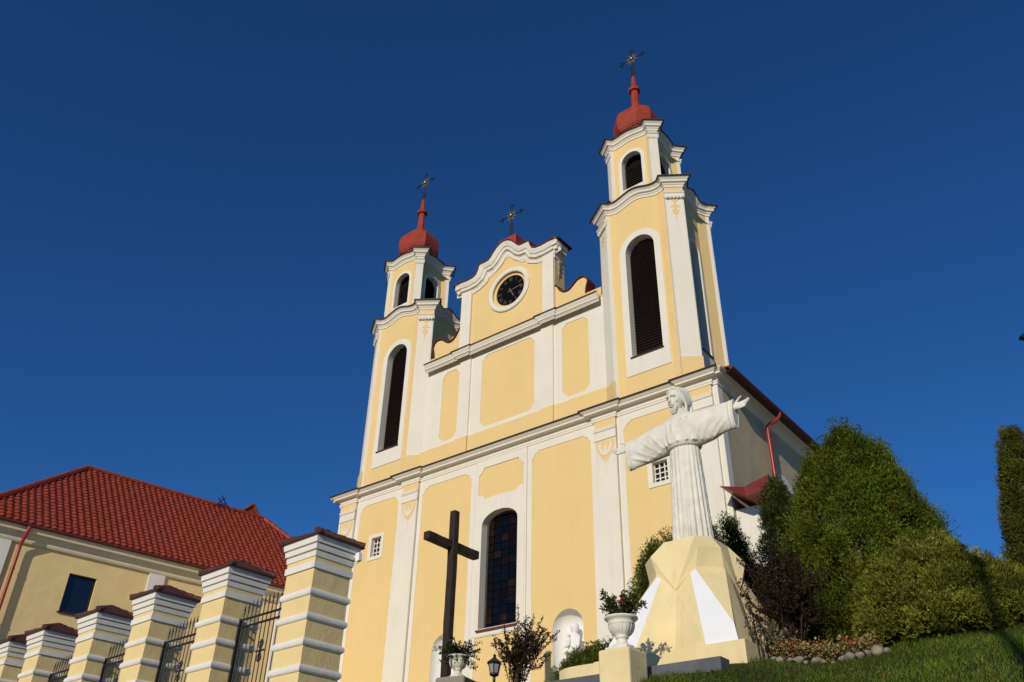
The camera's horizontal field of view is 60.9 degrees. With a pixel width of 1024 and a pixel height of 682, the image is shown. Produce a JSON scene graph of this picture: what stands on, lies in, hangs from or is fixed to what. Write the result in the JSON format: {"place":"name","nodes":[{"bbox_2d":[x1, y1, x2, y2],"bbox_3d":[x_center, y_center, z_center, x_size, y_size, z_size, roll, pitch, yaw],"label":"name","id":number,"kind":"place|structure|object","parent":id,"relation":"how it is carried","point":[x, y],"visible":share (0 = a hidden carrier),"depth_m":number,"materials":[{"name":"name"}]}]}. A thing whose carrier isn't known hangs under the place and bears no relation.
{"place":"outdoors","nodes":[
{"label":"outdoors","id":0,"kind":"place"},
{"bbox_2d":[0,0,1023,559],"label":"sky","id":1,"kind":"structure","parent":0,"point":[204,204],"materials":[{"name":"blue"}]},
{"bbox_2d":[637,622,1023,681],"bbox_3d":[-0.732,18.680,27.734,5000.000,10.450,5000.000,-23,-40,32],"label":"ground","id":2,"kind":"structure","parent":0,"point":[737,665],"depth_m":11.37,"materials":[{"name":"plant"}]},
{"bbox_2d":[0,634,27,681],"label":"fence pillar","id":3,"kind":"structure","parent":2,"relation":"on","point":[13,650],"depth_m":22.43,"materials":[{"name":"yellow paint"}]},
{"bbox_2d":[17,623,78,681],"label":"fence pillar","id":4,"kind":"structure","parent":2,"relation":"on","point":[49,646],"depth_m":21.32,"materials":[{"name":"yellow paint"}]},
{"bbox_2d":[48,655,71,681],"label":"fence panel","id":5,"kind":"object","parent":4,"relation":"attached to","point":[50,679],"visible":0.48,"depth_m":20.83,"materials":[{"name":"black metal"}]},
{"bbox_2d":[63,605,133,681],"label":"fence pillar","id":6,"kind":"structure","parent":2,"relation":"on","point":[103,629],"depth_m":19.70,"materials":[{"name":"yellow paint"}]},
{"bbox_2d":[0,465,291,681],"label":"parish house","id":7,"kind":"structure","parent":2,"relation":"on","point":[73,542],"depth_m":34.96,"materials":[{"name":"yellow paint"}]},
{"bbox_2d":[57,574,95,615],"bbox_3d":[-16.325,9.567,32.698,1.140,1.490,0.280,27,-41,-33],"label":"window","id":8,"kind":"structure","parent":7,"relation":"in","point":[77,595],"depth_m":32.76,"materials":[{"name":"blue glass"}]},
{"bbox_2d":[118,585,201,681],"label":"fence pillar","id":9,"kind":"structure","parent":2,"relation":"on","point":[160,611],"depth_m":18.21,"materials":[{"name":"yellow paint"}]},
{"bbox_2d":[99,639,126,681],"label":"fence panel","id":10,"kind":"object","parent":9,"relation":"attached to","point":[104,666],"visible":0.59,"depth_m":19.26,"materials":[{"name":"black metal"}]},
{"bbox_2d":[185,559,276,681],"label":"fence pillar","id":11,"kind":"structure","parent":2,"relation":"on","point":[232,588],"depth_m":16.56,"materials":[{"name":"yellow paint"}]},
{"bbox_2d":[154,616,198,681],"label":"fence panel","id":12,"kind":"object","parent":11,"relation":"attached to","point":[161,661],"visible":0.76,"depth_m":17.65,"materials":[{"name":"black metal"}]},
{"bbox_2d":[267,526,365,681],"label":"fence pillar","id":13,"kind":"structure","parent":2,"relation":"on","point":[311,624],"depth_m":14.90,"materials":[{"name":"yellow paint"}]},
{"bbox_2d":[227,591,282,681],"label":"fence panel","id":14,"kind":"object","parent":13,"relation":"attached to","point":[236,648],"visible":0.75,"depth_m":16.00,"materials":[{"name":"black metal"}]},
{"bbox_2d":[355,552,361,563],"bbox_3d":[-2.764,3.900,15.632,0.150,0.187,0.070,-25,-41,34],"label":"floodlight","id":15,"kind":"object","parent":13,"relation":"attached to","point":[358,557],"visible":1,"depth_m":15.60,"materials":[{"name":"white paint"}]},
{"bbox_2d":[436,676,475,681],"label":"urn pedestal","id":16,"kind":"object","parent":2,"relation":"on","point":[455,679],"visible":1,"depth_m":18.92,"materials":[{"name":"grey concrete"}]},
{"bbox_2d":[448,654,468,676],"bbox_3d":[-1.208,7.267,19.376,0.510,0.490,0.510,-23,-40,32],"label":"urn","id":17,"kind":"object","parent":16,"relation":"on","point":[457,666],"visible":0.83,"depth_m":19.28,"materials":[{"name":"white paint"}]},
{"bbox_2d":[434,637,482,670],"bbox_3d":[-1.245,7.021,19.549,1.119,0.585,1.204,8,-34,-10],"label":"potted plant","id":18,"kind":"object","parent":17,"relation":"in","point":[458,649],"visible":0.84,"depth_m":19.44,"materials":[{"name":"green plant"}]},
{"bbox_2d":[487,654,501,681],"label":"garden lamp","id":19,"kind":"object","parent":2,"relation":"on","point":[494,663],"visible":0.99,"depth_m":20.80,"materials":[{"name":"black metal"}]},
{"bbox_2d":[491,605,559,681],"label":"barberry","id":20,"kind":"object","parent":2,"relation":"on","point":[516,657],"visible":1,"depth_m":18.57,"materials":[{"name":"green plant"}]},
{"bbox_2d":[559,663,598,679],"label":"wall","id":21,"kind":"structure","parent":2,"relation":"on","point":[580,670],"depth_m":14.07,"materials":[{"name":"yellow paint"}]},
{"bbox_2d":[549,635,613,680],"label":"juniper","id":22,"kind":"object","parent":2,"relation":"on","point":[588,655],"visible":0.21,"depth_m":17.22,"materials":[{"name":"green plant"}]},
{"bbox_2d":[330,50,886,681],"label":"church","id":23,"kind":"structure","parent":2,"relation":"on","point":[516,404],"depth_m":36.49,"materials":[{"name":"yellow paint"}]},
{"bbox_2d":[366,532,384,561],"bbox_3d":[-6.061,9.328,39.314,0.980,1.200,0.314,-23,-40,32],"label":"window","id":24,"kind":"structure","parent":23,"relation":"in","point":[376,541],"depth_m":39.34,"materials":[{"name":"white paint"}]},
{"bbox_2d":[470,499,524,637],"bbox_3d":[-0.428,8.815,34.283,2.560,5.340,0.580,-23,-40,32],"label":"window","id":25,"kind":"structure","parent":23,"relation":"in","point":[498,572],"depth_m":34.36,"materials":[{"name":"white paint"}]},
{"bbox_2d":[565,622,580,660],"bbox_3d":[2.177,10.916,30.372,0.617,2.208,0.524,-23,-40,32],"label":"niche statue","id":26,"kind":"object","parent":23,"relation":"in","point":[573,640],"visible":0.44,"depth_m":30.50,"materials":[{"name":"white stone"}]},
{"bbox_2d":[647,456,670,488],"bbox_3d":[5.408,4.747,31.429,0.980,1.120,0.314,-23,-40,32],"label":"window","id":27,"kind":"structure","parent":23,"relation":"in","point":[658,471],"depth_m":31.45,"materials":[{"name":"white paint"}]},
{"bbox_2d":[599,646,647,681],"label":"urn pedestal","id":28,"kind":"object","parent":2,"relation":"on","point":[625,664],"visible":1,"depth_m":12.57,"materials":[{"name":"yellow paint"}]},
{"bbox_2d":[604,613,639,650],"bbox_3d":[1.640,4.375,12.997,0.510,0.490,0.510,-23,-40,32],"label":"urn","id":29,"kind":"object","parent":28,"relation":"on","point":[621,627],"visible":0.88,"depth_m":12.91,"materials":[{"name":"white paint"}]},
{"bbox_2d":[599,588,647,618],"bbox_3d":[1.687,4.023,13.191,0.722,0.528,0.861,0,-33,2],"label":"potted plant","id":30,"kind":"object","parent":29,"relation":"in","point":[611,606],"visible":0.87,"depth_m":13.12,"materials":[{"name":"green plant"}]},
{"bbox_2d":[548,656,729,681],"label":"retaining wall","id":31,"kind":"structure","parent":2,"relation":"on","point":[710,663],"depth_m":12.65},
{"bbox_2d":[623,526,672,611],"bbox_3d":[3.463,6.023,19.427,2.756,4.016,2.749,-23,-40,32],"label":"thuja","id":32,"kind":"object","parent":2,"relation":"on","point":[642,579],"visible":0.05,"depth_m":19.77,"materials":[{"name":"green plant"}]},
{"bbox_2d":[594,536,785,666],"bbox_3d":[3.217,5.213,14.587,2.680,3.610,2.640,-23,-40,32],"label":"statue pedestal","id":33,"kind":"object","parent":2,"relation":"on","point":[696,605],"visible":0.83,"depth_m":14.21,"materials":[{"name":"yellow paint"}]},
{"bbox_2d":[613,387,749,539],"bbox_3d":[3.303,2.324,16.414,2.974,3.269,0.653,-23,-40,32],"label":"statue","id":34,"kind":"object","parent":33,"relation":"on","point":[683,434],"visible":0.94,"depth_m":16.27,"materials":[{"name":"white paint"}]},
{"bbox_2d":[712,510,776,626],"bbox_3d":[4.800,5.668,18.899,2.518,4.103,2.510,-23,-40,32],"label":"thuja","id":35,"kind":"object","parent":2,"relation":"on","point":[735,543],"visible":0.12,"depth_m":19.34,"materials":[{"name":"green plant"}]},
{"bbox_2d":[745,592,768,660],"bbox_3d":[3.706,4.287,13.104,0.338,1.157,0.600,3,-33,-3],"label":"sapling","id":36,"kind":"object","parent":2,"relation":"on","point":[754,627],"visible":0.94,"depth_m":13.10,"materials":[{"name":"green plant"}]},
{"bbox_2d":[744,619,787,657],"bbox_3d":[3.947,4.603,13.348,0.633,0.635,0.532,-15,-36,23],"label":"bush","id":37,"kind":"object","parent":2,"relation":"on","point":[769,637],"visible":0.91,"depth_m":13.30,"materials":[{"name":"green plant"}]},
{"bbox_2d":[763,638,789,658],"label":"bedding plant","id":38,"kind":"object","parent":2,"relation":"on","point":[776,650],"visible":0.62,"depth_m":13.21,"materials":[{"name":"green plant"}]},
{"bbox_2d":[776,656,783,661],"bbox_3d":[3.937,4.684,12.787,0.127,0.091,0.086,-23,-40,32],"label":"border stone","id":39,"kind":"object","parent":2,"relation":"on","point":[779,658],"visible":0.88,"depth_m":12.76,"materials":[{"name":"grey stone"}]},
{"bbox_2d":[734,534,837,654],"bbox_3d":[4.505,4.121,14.180,1.648,2.048,1.690,-10,-35,17],"label":"barberry","id":40,"kind":"object","parent":2,"relation":"on","point":[790,596],"visible":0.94,"depth_m":13.98,"materials":[{"name":"purple plant"}]},
{"bbox_2d":[776,627,800,658],"bbox_3d":[4.160,4.661,13.238,0.455,0.549,0.414,-9,-34,15],"label":"bedding plant","id":41,"kind":"object","parent":2,"relation":"on","point":[785,652],"visible":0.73,"depth_m":13.13,"materials":[{"name":"green plant"}]},
{"bbox_2d":[776,639,803,658],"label":"bedding plant","id":42,"kind":"object","parent":2,"relation":"on","point":[789,646],"visible":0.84,"depth_m":13.10,"materials":[{"name":"green plant"}]},
{"bbox_2d":[752,471,829,635],"bbox_3d":[5.860,4.934,18.622,1.685,4.624,1.793,-23,-40,32],"label":"cypress","id":43,"kind":"object","parent":2,"relation":"on","point":[771,510],"visible":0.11,"depth_m":19.13,"materials":[{"name":"green plant"}]},
{"bbox_2d":[782,630,809,657],"bbox_3d":[4.309,4.640,13.160,0.433,0.443,0.399,-13,-36,21],"label":"bedding plant","id":44,"kind":"object","parent":2,"relation":"on","point":[795,655],"visible":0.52,"depth_m":13.10,"materials":[{"name":"green plant"}]},
{"bbox_2d":[793,656,804,662],"bbox_3d":[4.197,4.675,12.726,0.187,0.113,0.161,-23,-40,32],"label":"border stone","id":45,"kind":"object","parent":2,"relation":"on","point":[800,659],"visible":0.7,"depth_m":12.67,"materials":[{"name":"grey stone"}]},
{"bbox_2d":[792,638,820,660],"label":"bedding plant","id":46,"kind":"object","parent":2,"relation":"on","point":[805,651],"visible":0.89,"depth_m":12.93,"materials":[{"name":"green plant"}]},
{"bbox_2d":[792,637,822,659],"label":"bedding plant","id":47,"kind":"object","parent":2,"relation":"on","point":[811,648],"visible":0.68,"depth_m":12.92,"materials":[{"name":"green plant"}]},
{"bbox_2d":[811,657,821,662],"bbox_3d":[4.439,4.656,12.653,0.188,0.109,0.140,8,-34,-11],"label":"border stone","id":48,"kind":"object","parent":2,"relation":"on","point":[816,660],"visible":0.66,"depth_m":12.61,"materials":[{"name":"grey stone"}]},
{"bbox_2d":[805,636,833,659],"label":"bedding plant","id":49,"kind":"object","parent":2,"relation":"on","point":[821,653],"visible":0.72,"depth_m":12.85,"materials":[{"name":"green plant"}]},
{"bbox_2d":[808,635,832,659],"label":"bedding plant","id":50,"kind":"object","parent":2,"relation":"on","point":[823,647],"visible":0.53,"depth_m":12.92,"materials":[{"name":"green plant"}]},
{"bbox_2d":[815,635,849,660],"bbox_3d":[4.718,4.527,12.741,0.379,0.425,0.490,9,-34,-11],"label":"bedding plant","id":51,"kind":"object","parent":2,"relation":"on","point":[832,653],"visible":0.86,"depth_m":12.73,"materials":[{"name":"green plant"}]},
{"bbox_2d":[823,637,850,658],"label":"bedding plant","id":52,"kind":"object","parent":2,"relation":"on","point":[837,644],"visible":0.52,"depth_m":12.82,"materials":[{"name":"green plant"}]},
{"bbox_2d":[827,636,858,659],"bbox_3d":[4.871,4.530,12.797,0.443,0.421,0.397,-23,-40,32],"label":"bedding plant","id":53,"kind":"object","parent":2,"relation":"on","point":[842,647],"visible":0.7,"depth_m":12.76,"materials":[{"name":"green plant"}]},
{"bbox_2d":[843,652,855,660],"bbox_3d":[4.832,4.519,12.418,0.180,0.148,0.251,2,-33,-1],"label":"border stone","id":54,"kind":"object","parent":2,"relation":"on","point":[848,655],"visible":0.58,"depth_m":12.36,"materials":[{"name":"grey stone"}]},
{"bbox_2d":[841,631,864,653],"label":"bedding plant","id":55,"kind":"object","parent":2,"relation":"on","point":[850,641],"visible":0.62,"depth_m":12.81,"materials":[{"name":"green plant"}]},
{"bbox_2d":[855,652,864,658],"bbox_3d":[4.979,4.501,12.434,0.137,0.117,0.165,-23,-40,32],"label":"border stone","id":56,"kind":"object","parent":2,"relation":"on","point":[860,654],"visible":0.76,"depth_m":12.39,"materials":[{"name":"grey stone"}]},
{"bbox_2d":[846,630,876,654],"bbox_3d":[5.120,4.465,12.772,0.442,0.438,0.368,-23,-40,32],"label":"bedding plant","id":57,"kind":"object","parent":2,"relation":"on","point":[859,638],"visible":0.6,"depth_m":12.74,"materials":[{"name":"green plant"}]},
{"bbox_2d":[773,414,961,648],"bbox_3d":[6.554,3.744,16.360,3.615,4.994,3.573,-23,-40,32],"label":"thuja","id":58,"kind":"object","parent":2,"relation":"on","point":[866,475],"visible":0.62,"depth_m":15.72,"materials":[{"name":"green plant"}]},
{"bbox_2d":[864,650,870,656],"bbox_3d":[5.096,4.460,12.411,0.110,0.108,0.196,-23,-40,32],"label":"border stone","id":59,"kind":"object","parent":2,"relation":"on","point":[868,653],"visible":0.6,"depth_m":12.37,"materials":[{"name":"grey stone"}]},
{"bbox_2d":[855,629,882,651],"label":"bedding plant","id":60,"kind":"object","parent":2,"relation":"on","point":[868,644],"visible":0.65,"depth_m":12.58,"materials":[{"name":"green plant"}]},
{"bbox_2d":[857,624,884,647],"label":"bedding plant","id":61,"kind":"object","parent":2,"relation":"on","point":[874,639],"visible":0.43,"depth_m":12.76,"materials":[{"name":"green plant"}]},
{"bbox_2d":[871,645,883,655],"bbox_3d":[5.155,4.403,12.339,0.177,0.172,0.221,12,-35,-16],"label":"border stone","id":62,"kind":"object","parent":2,"relation":"on","point":[877,649],"visible":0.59,"depth_m":12.27,"materials":[{"name":"grey stone"}]},
{"bbox_2d":[740,626,1018,681],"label":"fallen leaves","id":63,"kind":"object","parent":2,"relation":"on","point":[932,650],"visible":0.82,"depth_m":11.16,"materials":[{"name":"brown plant"}]},
{"bbox_2d":[893,515,959,637],"bbox_3d":[7.414,4.293,15.410,1.810,3.007,1.867,-5,-34,9],"label":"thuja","id":64,"kind":"object","parent":2,"relation":"on","point":[934,540],"depth_m":15.55,"materials":[{"name":"green plant"}]},
{"bbox_2d":[849,527,1023,647],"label":"juniper","id":65,"kind":"object","parent":2,"relation":"on","point":[962,573],"visible":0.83,"depth_m":12.98,"materials":[{"name":"green plant"}]},
{"bbox_2d":[958,559,1023,633],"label":"juniper","id":66,"kind":"object","parent":2,"relation":"on","point":[1014,593],"visible":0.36,"depth_m":12.39,"materials":[{"name":"green plant"}]},
{"bbox_2d":[993,424,1023,568],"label":"cypress","id":67,"kind":"object","parent":2,"relation":"on","point":[1010,473],"visible":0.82,"depth_m":14.30,"materials":[{"name":"green plant"}]},
{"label":"forecourt paving","id":68,"kind":"structure","parent":0,"visible":0},
{"bbox_2d":[423,510,478,676],"bbox_3d":[-1.842,7.772,25.366,0.302,5.900,2.240,-23,-40,32],"label":"wooden cross","id":69,"kind":"object","parent":68,"relation":"on","point":[453,546],"visible":0.94,"depth_m":25.80,"materials":[{"name":"brown wood"}]}
]}

